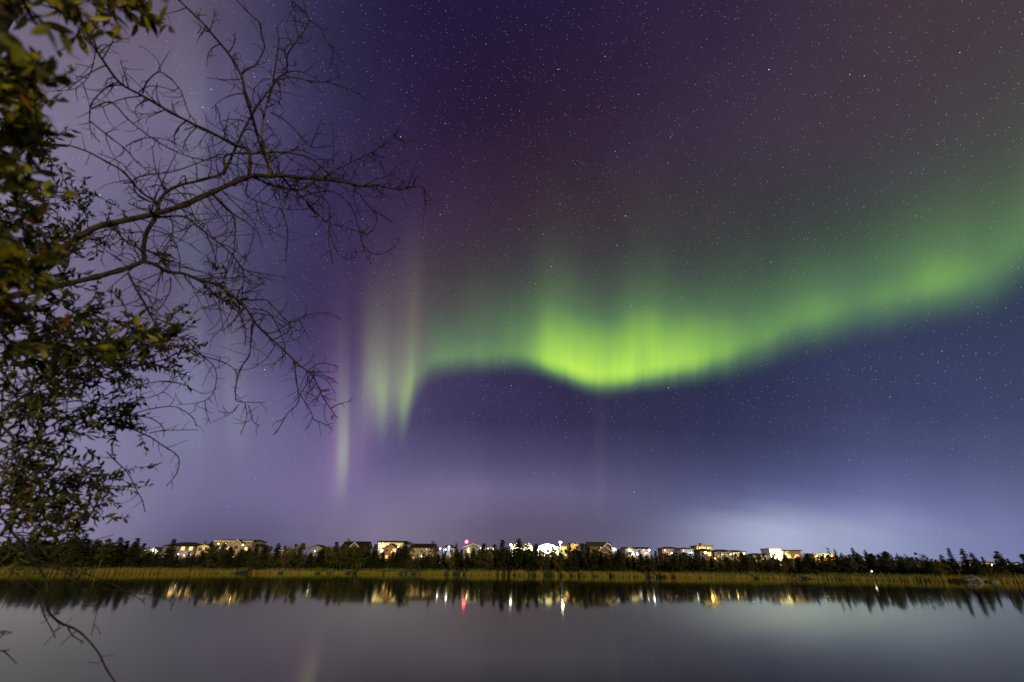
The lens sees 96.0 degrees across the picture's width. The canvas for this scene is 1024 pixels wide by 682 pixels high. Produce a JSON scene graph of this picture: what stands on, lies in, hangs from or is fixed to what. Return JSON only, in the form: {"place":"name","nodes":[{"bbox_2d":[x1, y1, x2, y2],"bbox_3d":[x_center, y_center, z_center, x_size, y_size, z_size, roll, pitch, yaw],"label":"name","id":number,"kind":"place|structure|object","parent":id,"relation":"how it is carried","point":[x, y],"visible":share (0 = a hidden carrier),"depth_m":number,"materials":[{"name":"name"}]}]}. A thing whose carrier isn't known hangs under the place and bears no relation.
{"place":"outdoors","nodes":[
{"label":"outdoors","id":0,"kind":"place"},
{"bbox_2d":[0,0,186,373],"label":"overhanging shrub","id":1,"kind":"object","parent":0,"point":[24,69],"visible":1,"depth_m":0.74,"materials":[{"name":"green plant"}]},
{"bbox_2d":[0,104,207,681],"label":"leafy shrub","id":2,"kind":"object","parent":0,"point":[24,488],"visible":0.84,"depth_m":1.60,"materials":[{"name":"green plant"}]},
{"bbox_2d":[0,0,437,435],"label":"bare tree","id":3,"kind":"object","parent":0,"point":[154,215],"visible":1,"depth_m":2.02,"materials":[{"name":"brown plant"}]},
{"bbox_2d":[0,573,1023,681],"bbox_3d":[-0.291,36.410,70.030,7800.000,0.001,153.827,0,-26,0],"label":"water","id":4,"kind":"structure","parent":0,"point":[248,627],"depth_m":13.61,"materials":[{"name":"liquid"}]},
{"bbox_2d":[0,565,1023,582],"bbox_3d":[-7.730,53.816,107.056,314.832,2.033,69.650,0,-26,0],"label":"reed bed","id":5,"kind":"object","parent":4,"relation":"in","point":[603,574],"visible":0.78,"depth_m":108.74,"materials":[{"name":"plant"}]},
{"bbox_2d":[0,0,1023,564],"label":"sky","id":6,"kind":"structure","parent":0,"point":[741,275],"materials":[{"name":"purple"}]},
{"bbox_2d":[1,560,1023,582],"bbox_3d":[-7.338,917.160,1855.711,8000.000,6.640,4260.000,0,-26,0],"label":"ground","id":7,"kind":"structure","parent":0,"point":[464,573],"depth_m":119.15,"materials":[{"name":"plant"}]},
{"bbox_2d":[0,541,9,559],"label":"broadleaf tree","id":8,"kind":"object","parent":7,"relation":"on","point":[3,547],"visible":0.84,"depth_m":106.22,"materials":[{"name":"green plant"}]},
{"bbox_2d":[0,542,12,566],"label":"spruce tree","id":9,"kind":"object","parent":7,"relation":"on","point":[4,561],"visible":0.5,"depth_m":106.64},
{"bbox_2d":[11,539,26,562],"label":"broadleaf tree","id":10,"kind":"object","parent":7,"relation":"on","point":[20,548],"visible":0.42,"depth_m":110.69,"materials":[{"name":"green plant"}]},
{"bbox_2d":[21,540,48,569],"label":"spruce tree","id":11,"kind":"object","parent":7,"relation":"on","point":[38,556],"visible":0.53,"depth_m":106.10,"materials":[{"name":"plant"}]},
{"bbox_2d":[24,540,59,568],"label":"spruce tree","id":12,"kind":"object","parent":7,"relation":"on","point":[51,561],"visible":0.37,"depth_m":108.85,"materials":[{"name":"plant"}]},
{"bbox_2d":[50,538,66,560],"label":"broadleaf tree","id":13,"kind":"object","parent":7,"relation":"on","point":[61,541],"visible":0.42,"depth_m":110.59,"materials":[{"name":"green plant"}]},
{"bbox_2d":[60,536,80,561],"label":"broadleaf tree","id":14,"kind":"object","parent":7,"relation":"on","point":[68,543],"visible":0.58,"depth_m":110.52,"materials":[{"name":"green plant"}]},
{"bbox_2d":[58,533,89,568],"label":"spruce tree","id":15,"kind":"object","parent":7,"relation":"on","point":[78,558],"visible":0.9,"depth_m":108.99,"materials":[{"name":"plant"}]},
{"bbox_2d":[80,539,99,568],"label":"spruce tree","id":16,"kind":"object","parent":7,"relation":"on","point":[91,555],"visible":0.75,"depth_m":111.15,"materials":[{"name":"plant"}]},
{"bbox_2d":[93,538,116,568],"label":"broadleaf tree","id":17,"kind":"object","parent":7,"relation":"on","point":[104,549],"visible":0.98,"depth_m":109.68,"materials":[{"name":"green plant"}]},
{"bbox_2d":[98,537,126,569],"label":"spruce tree","id":18,"kind":"object","parent":7,"relation":"on","point":[119,548],"visible":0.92,"depth_m":110.84,"materials":[{"name":"plant"}]},
{"bbox_2d":[121,538,140,568],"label":"spruce tree","id":19,"kind":"object","parent":7,"relation":"on","point":[130,562],"visible":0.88,"depth_m":112.93,"materials":[{"name":"plant"}]},
{"bbox_2d":[124,545,145,560],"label":"broadleaf tree","id":20,"kind":"object","parent":7,"relation":"on","point":[141,554],"visible":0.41,"depth_m":114.90,"materials":[{"name":"green plant"}]},
{"bbox_2d":[139,551,151,569],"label":"spruce tree","id":21,"kind":"object","parent":7,"relation":"on","point":[146,562],"visible":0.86,"depth_m":114.89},
{"bbox_2d":[149,552,159,568],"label":"spruce tree","id":22,"kind":"object","parent":7,"relation":"on","point":[155,561],"visible":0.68,"depth_m":118.02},
{"bbox_2d":[157,549,169,568],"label":"spruce tree","id":23,"kind":"object","parent":7,"relation":"on","point":[164,559],"visible":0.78,"depth_m":119.66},
{"bbox_2d":[160,539,178,560],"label":"spruce tree","id":24,"kind":"object","parent":7,"relation":"on","point":[171,551],"visible":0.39,"depth_m":130.25,"materials":[{"name":"plant"}]},
{"bbox_2d":[161,542,200,559],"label":"house","id":25,"kind":"structure","parent":7,"relation":"on","point":[184,548],"depth_m":199.31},
{"bbox_2d":[194,549,207,568],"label":"spruce tree","id":26,"kind":"object","parent":7,"relation":"on","point":[201,558],"visible":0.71,"depth_m":125.93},
{"bbox_2d":[195,541,214,557],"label":"house","id":27,"kind":"structure","parent":7,"relation":"on","point":[204,545],"depth_m":198.42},
{"bbox_2d":[205,549,214,567],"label":"broadleaf tree","id":28,"kind":"object","parent":7,"relation":"on","point":[210,552],"visible":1,"depth_m":124.18,"materials":[{"name":"green plant"}]},
{"bbox_2d":[209,544,229,565],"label":"broadleaf tree","id":29,"kind":"object","parent":7,"relation":"on","point":[218,557],"visible":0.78,"depth_m":129.43,"materials":[{"name":"green plant"}]},
{"bbox_2d":[215,546,238,569],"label":"spruce tree","id":30,"kind":"object","parent":7,"relation":"on","point":[227,560],"visible":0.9,"depth_m":128.53,"materials":[{"name":"plant"}]},
{"bbox_2d":[230,552,242,569],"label":"spruce tree","id":31,"kind":"object","parent":7,"relation":"on","point":[237,559],"visible":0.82,"depth_m":129.46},
{"bbox_2d":[213,539,267,554],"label":"house","id":32,"kind":"structure","parent":7,"relation":"on","point":[237,545],"depth_m":200.65,"materials":[{"name":"beige"}]},
{"bbox_2d":[246,552,262,567],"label":"broadleaf tree","id":33,"kind":"object","parent":7,"relation":"on","point":[251,561],"visible":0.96,"depth_m":134.54,"materials":[{"name":"green plant"}]},
{"bbox_2d":[256,546,268,567],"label":"spruce tree","id":34,"kind":"object","parent":7,"relation":"on","point":[264,557],"visible":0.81,"depth_m":137.91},
{"bbox_2d":[269,543,282,564],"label":"spruce tree","id":35,"kind":"object","parent":7,"relation":"on","point":[276,550],"visible":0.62,"depth_m":154.80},
{"bbox_2d":[277,549,292,567],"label":"broadleaf tree","id":36,"kind":"object","parent":7,"relation":"on","point":[284,561],"visible":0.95,"depth_m":139.92,"materials":[{"name":"green plant"}]},
{"bbox_2d":[292,554,306,568],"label":"broadleaf tree","id":37,"kind":"object","parent":7,"relation":"on","point":[300,561],"visible":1,"depth_m":136.46,"materials":[{"name":"green plant"}]},
{"bbox_2d":[301,552,314,570],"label":"spruce tree","id":38,"kind":"object","parent":7,"relation":"on","point":[308,564],"visible":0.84,"depth_m":137.61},
{"bbox_2d":[308,544,325,556],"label":"house","id":39,"kind":"structure","parent":7,"relation":"on","point":[314,549],"depth_m":211.74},
{"bbox_2d":[311,549,329,570],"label":"spruce tree","id":40,"kind":"object","parent":7,"relation":"on","point":[321,562],"visible":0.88,"depth_m":141.15,"materials":[{"name":"plant"}]},
{"bbox_2d":[323,546,333,563],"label":"broadleaf tree","id":41,"kind":"object","parent":7,"relation":"on","point":[328,549],"visible":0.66,"depth_m":148.95,"materials":[{"name":"green plant"}]},
{"bbox_2d":[327,549,344,566],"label":"broadleaf tree","id":42,"kind":"object","parent":7,"relation":"on","point":[334,552],"visible":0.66,"depth_m":145.22,"materials":[{"name":"green plant"}]},
{"bbox_2d":[331,544,353,569],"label":"broadleaf tree","id":43,"kind":"object","parent":7,"relation":"on","point":[339,562],"visible":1,"depth_m":143.31,"materials":[{"name":"green plant"}]},
{"bbox_2d":[344,546,360,568],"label":"broadleaf tree","id":44,"kind":"object","parent":7,"relation":"on","point":[357,556],"visible":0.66,"depth_m":147.88,"materials":[{"name":"green plant"}]},
{"bbox_2d":[343,539,372,554],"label":"house","id":45,"kind":"structure","parent":7,"relation":"on","point":[349,543],"depth_m":227.60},
{"bbox_2d":[351,546,371,567],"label":"broadleaf tree","id":46,"kind":"object","parent":7,"relation":"on","point":[363,561],"visible":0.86,"depth_m":148.76,"materials":[{"name":"green plant"}]},
{"bbox_2d":[363,550,379,570],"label":"spruce tree","id":47,"kind":"object","parent":7,"relation":"on","point":[373,564],"visible":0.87,"depth_m":143.88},
{"bbox_2d":[375,552,387,569],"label":"spruce tree","id":48,"kind":"object","parent":7,"relation":"on","point":[381,562],"visible":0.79,"depth_m":144.92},
{"bbox_2d":[382,543,400,558],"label":"house","id":49,"kind":"structure","parent":7,"relation":"on","point":[390,547],"depth_m":220.91,"materials":[{"name":"beige"}]},
{"bbox_2d":[387,552,395,569],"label":"spruce tree","id":50,"kind":"object","parent":7,"relation":"on","point":[392,563],"visible":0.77,"depth_m":146.77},
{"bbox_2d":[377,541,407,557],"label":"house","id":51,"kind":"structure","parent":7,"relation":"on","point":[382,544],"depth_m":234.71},
{"bbox_2d":[396,550,403,569],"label":"spruce tree","id":52,"kind":"object","parent":7,"relation":"on","point":[399,559],"visible":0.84,"depth_m":145.94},
{"bbox_2d":[409,541,436,559],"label":"house","id":53,"kind":"structure","parent":7,"relation":"on","point":[420,549],"depth_m":241.20,"materials":[{"name":"beige"}]},
{"bbox_2d":[431,555,444,570],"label":"spruce tree","id":54,"kind":"object","parent":7,"relation":"on","point":[437,566],"visible":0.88,"depth_m":136.94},
{"bbox_2d":[442,545,455,558],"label":"house","id":55,"kind":"structure","parent":7,"relation":"on","point":[450,549],"depth_m":235.49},
{"bbox_2d":[444,553,455,569],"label":"broadleaf tree","id":56,"kind":"object","parent":7,"relation":"on","point":[449,562],"visible":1,"depth_m":139.33,"materials":[{"name":"green plant"}]},
{"bbox_2d":[452,552,462,569],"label":"spruce tree","id":57,"kind":"object","parent":7,"relation":"on","point":[456,560],"visible":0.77,"depth_m":141.41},
{"bbox_2d":[463,543,482,560],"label":"house","id":58,"kind":"structure","parent":7,"relation":"on","point":[468,548],"depth_m":232.40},
{"bbox_2d":[469,551,488,569],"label":"broadleaf tree","id":59,"kind":"object","parent":7,"relation":"on","point":[478,562],"visible":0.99,"depth_m":134.36,"materials":[{"name":"green plant"}]},
{"bbox_2d":[479,550,493,567],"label":"broadleaf tree","id":60,"kind":"object","parent":7,"relation":"on","point":[490,561],"visible":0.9,"depth_m":136.31,"materials":[{"name":"green plant"}]},
{"bbox_2d":[496,552,504,571],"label":"spruce tree","id":61,"kind":"object","parent":7,"relation":"on","point":[500,562],"visible":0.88,"depth_m":133.97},
{"bbox_2d":[0,538,1023,575],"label":"young wood","id":62,"kind":"object","parent":7,"relation":"on","point":[814,562],"visible":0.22,"depth_m":132.47,"materials":[{"name":"plant"}]},
{"bbox_2d":[9,552,1023,576],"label":"undergrowth","id":63,"kind":"object","parent":7,"relation":"on","point":[604,570],"visible":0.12,"depth_m":124.24,"materials":[{"name":"green plant"}]},
{"bbox_2d":[509,549,524,571],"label":"spruce tree","id":64,"kind":"object","parent":7,"relation":"on","point":[519,563],"visible":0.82,"depth_m":134.06,"materials":[{"name":"plant"}]},
{"bbox_2d":[525,552,537,571],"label":"spruce tree","id":65,"kind":"object","parent":7,"relation":"on","point":[531,565],"visible":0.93,"depth_m":130.73,"materials":[{"name":"plant"}]},
{"bbox_2d":[535,552,548,570],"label":"broadleaf tree","id":66,"kind":"object","parent":7,"relation":"on","point":[539,560],"visible":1,"depth_m":129.50,"materials":[{"name":"green plant"}]},
{"bbox_2d":[536,542,558,558],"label":"house","id":67,"kind":"structure","parent":7,"relation":"on","point":[547,546],"depth_m":222.44,"materials":[{"name":"white"}]},
{"bbox_2d":[544,553,551,571],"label":"broadleaf tree","id":68,"kind":"object","parent":7,"relation":"on","point":[547,556],"visible":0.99,"depth_m":130.04,"materials":[{"name":"green plant"}]},
{"bbox_2d":[555,553,565,569],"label":"broadleaf tree","id":69,"kind":"object","parent":7,"relation":"on","point":[562,564],"visible":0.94,"depth_m":130.52,"materials":[{"name":"green plant"}]},
{"bbox_2d":[563,547,576,567],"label":"broadleaf tree","id":70,"kind":"object","parent":7,"relation":"on","point":[568,559],"visible":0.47,"depth_m":134.03,"materials":[{"name":"green plant"}]},
{"bbox_2d":[567,550,580,571],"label":"spruce tree","id":71,"kind":"object","parent":7,"relation":"on","point":[573,563],"visible":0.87,"depth_m":128.65,"materials":[{"name":"plant"}]},
{"bbox_2d":[575,551,589,570],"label":"spruce tree","id":72,"kind":"object","parent":7,"relation":"on","point":[580,558],"visible":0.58,"depth_m":132.30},
{"bbox_2d":[587,555,599,571],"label":"spruce tree","id":73,"kind":"object","parent":7,"relation":"on","point":[593,567],"visible":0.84,"depth_m":126.34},
{"bbox_2d":[585,542,612,560],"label":"house","id":74,"kind":"structure","parent":7,"relation":"on","point":[604,547],"depth_m":213.21,"materials":[{"name":"brown"}]},
{"bbox_2d":[599,553,615,571],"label":"spruce tree","id":75,"kind":"object","parent":7,"relation":"on","point":[607,563],"visible":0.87,"depth_m":126.78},
{"bbox_2d":[614,550,625,571],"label":"spruce tree","id":76,"kind":"object","parent":7,"relation":"on","point":[618,554],"visible":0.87,"depth_m":127.26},
{"bbox_2d":[620,547,650,561],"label":"house","id":77,"kind":"structure","parent":7,"relation":"on","point":[644,551],"depth_m":208.57,"materials":[{"name":"white"}]},
{"bbox_2d":[637,554,648,573],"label":"spruce tree","id":78,"kind":"object","parent":7,"relation":"on","point":[642,568],"visible":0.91,"depth_m":119.74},
{"bbox_2d":[646,557,659,571],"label":"broadleaf tree","id":79,"kind":"object","parent":7,"relation":"on","point":[653,566],"visible":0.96,"depth_m":120.88,"materials":[{"name":"green plant"}]},
{"bbox_2d":[656,553,676,570],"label":"broadleaf tree","id":80,"kind":"object","parent":7,"relation":"on","point":[663,566],"visible":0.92,"depth_m":119.93,"materials":[{"name":"green plant"}]},
{"bbox_2d":[657,547,677,563],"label":"house","id":81,"kind":"structure","parent":7,"relation":"on","point":[669,550],"depth_m":206.02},
{"bbox_2d":[665,554,685,573],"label":"spruce tree","id":82,"kind":"object","parent":7,"relation":"on","point":[673,567],"visible":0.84,"depth_m":116.83,"materials":[{"name":"plant"}]},
{"bbox_2d":[677,547,694,558],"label":"house","id":83,"kind":"structure","parent":7,"relation":"on","point":[686,550],"depth_m":201.41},
{"bbox_2d":[690,555,704,570],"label":"broadleaf tree","id":84,"kind":"object","parent":7,"relation":"on","point":[697,562],"visible":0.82,"depth_m":119.58,"materials":[{"name":"green plant"}]},
{"bbox_2d":[689,543,712,549],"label":"house","id":85,"kind":"structure","parent":7,"relation":"on","point":[700,546],"depth_m":203.80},
{"bbox_2d":[693,549,713,565],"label":"house","id":86,"kind":"structure","parent":7,"relation":"on","point":[698,552],"depth_m":190.33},
{"bbox_2d":[699,557,711,573],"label":"spruce tree","id":87,"kind":"object","parent":7,"relation":"on","point":[703,561],"visible":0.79,"depth_m":116.40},
{"bbox_2d":[712,550,734,563],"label":"house","id":88,"kind":"structure","parent":7,"relation":"on","point":[721,553],"depth_m":190.35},
{"bbox_2d":[730,554,743,570],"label":"broadleaf tree","id":89,"kind":"object","parent":7,"relation":"on","point":[736,560],"visible":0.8,"depth_m":124.04,"materials":[{"name":"green plant"}]},
{"bbox_2d":[760,548,783,564],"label":"house","id":90,"kind":"structure","parent":7,"relation":"on","point":[777,552],"depth_m":183.43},
{"bbox_2d":[781,550,804,564],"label":"house","id":91,"kind":"structure","parent":7,"relation":"on","point":[791,554],"depth_m":182.39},
{"bbox_2d":[791,556,803,574],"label":"spruce tree","id":92,"kind":"object","parent":7,"relation":"on","point":[798,564],"visible":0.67,"depth_m":112.65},
{"bbox_2d":[800,556,814,574],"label":"spruce tree","id":93,"kind":"object","parent":7,"relation":"on","point":[805,565],"visible":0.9,"depth_m":109.84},
{"bbox_2d":[804,553,833,560],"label":"house","id":94,"kind":"structure","parent":7,"relation":"on","point":[813,555],"depth_m":182.68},
{"bbox_2d":[816,557,826,573],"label":"spruce tree","id":95,"kind":"object","parent":7,"relation":"on","point":[820,568],"visible":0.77,"depth_m":111.71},
{"bbox_2d":[821,557,836,573],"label":"broadleaf tree","id":96,"kind":"object","parent":7,"relation":"on","point":[831,563],"visible":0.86,"depth_m":111.51,"materials":[{"name":"green plant"}]},
{"bbox_2d":[847,557,858,574],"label":"broadleaf tree","id":97,"kind":"object","parent":7,"relation":"on","point":[851,561],"visible":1,"depth_m":104.97,"materials":[{"name":"green plant"}]},
{"bbox_2d":[853,553,866,573],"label":"broadleaf tree","id":98,"kind":"object","parent":7,"relation":"on","point":[859,560],"visible":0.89,"depth_m":106.67,"materials":[{"name":"green plant"}]},
{"bbox_2d":[863,550,876,574],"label":"spruce tree","id":99,"kind":"object","parent":7,"relation":"on","point":[867,558],"visible":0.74,"depth_m":107.86,"materials":[{"name":"plant"}]},
{"bbox_2d":[872,554,891,572],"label":"broadleaf tree","id":100,"kind":"object","parent":7,"relation":"on","point":[880,567],"visible":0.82,"depth_m":105.33,"materials":[{"name":"green plant"}]},
{"bbox_2d":[879,552,897,574],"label":"broadleaf tree","id":101,"kind":"object","parent":7,"relation":"on","point":[886,555],"visible":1,"depth_m":103.97,"materials":[{"name":"green plant"}]},
{"bbox_2d":[896,557,912,575],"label":"spruce tree","id":102,"kind":"object","parent":7,"relation":"on","point":[902,569],"visible":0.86,"depth_m":101.86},
{"bbox_2d":[898,557,925,574],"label":"broadleaf tree","id":103,"kind":"object","parent":7,"relation":"on","point":[912,564],"visible":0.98,"depth_m":98.18,"materials":[{"name":"green plant"}]},
{"bbox_2d":[909,552,927,570],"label":"broadleaf tree","id":104,"kind":"object","parent":7,"relation":"on","point":[916,559],"visible":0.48,"depth_m":105.31,"materials":[{"name":"green plant"}]},
{"bbox_2d":[924,560,937,576],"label":"spruce tree","id":105,"kind":"object","parent":7,"relation":"on","point":[930,571],"visible":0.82,"depth_m":95.84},
{"bbox_2d":[932,561,948,574],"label":"broadleaf tree","id":106,"kind":"object","parent":7,"relation":"on","point":[939,564],"visible":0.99,"depth_m":95.11,"materials":[{"name":"green plant"}]},
{"bbox_2d":[939,554,955,576],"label":"spruce tree","id":107,"kind":"object","parent":7,"relation":"on","point":[943,561],"visible":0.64,"depth_m":96.53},
{"bbox_2d":[946,547,965,575],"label":"spruce tree","id":108,"kind":"object","parent":7,"relation":"on","point":[951,559],"visible":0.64,"depth_m":97.74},
{"bbox_2d":[958,549,973,575],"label":"spruce tree","id":109,"kind":"object","parent":7,"relation":"on","point":[965,561],"visible":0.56,"depth_m":95.49,"materials":[{"name":"plant"}]},
{"bbox_2d":[961,575,985,581],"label":"boulder","id":110,"kind":"object","parent":7,"relation":"on","point":[971,578],"visible":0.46,"depth_m":85.95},
{"bbox_2d":[969,552,991,576],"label":"spruce tree","id":111,"kind":"object","parent":7,"relation":"on","point":[977,569],"visible":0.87,"depth_m":93.13,"materials":[{"name":"plant"}]},
{"bbox_2d":[992,551,1006,569],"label":"broadleaf tree","id":112,"kind":"object","parent":7,"relation":"on","point":[999,558],"visible":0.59,"depth_m":99.02,"materials":[{"name":"green plant"}]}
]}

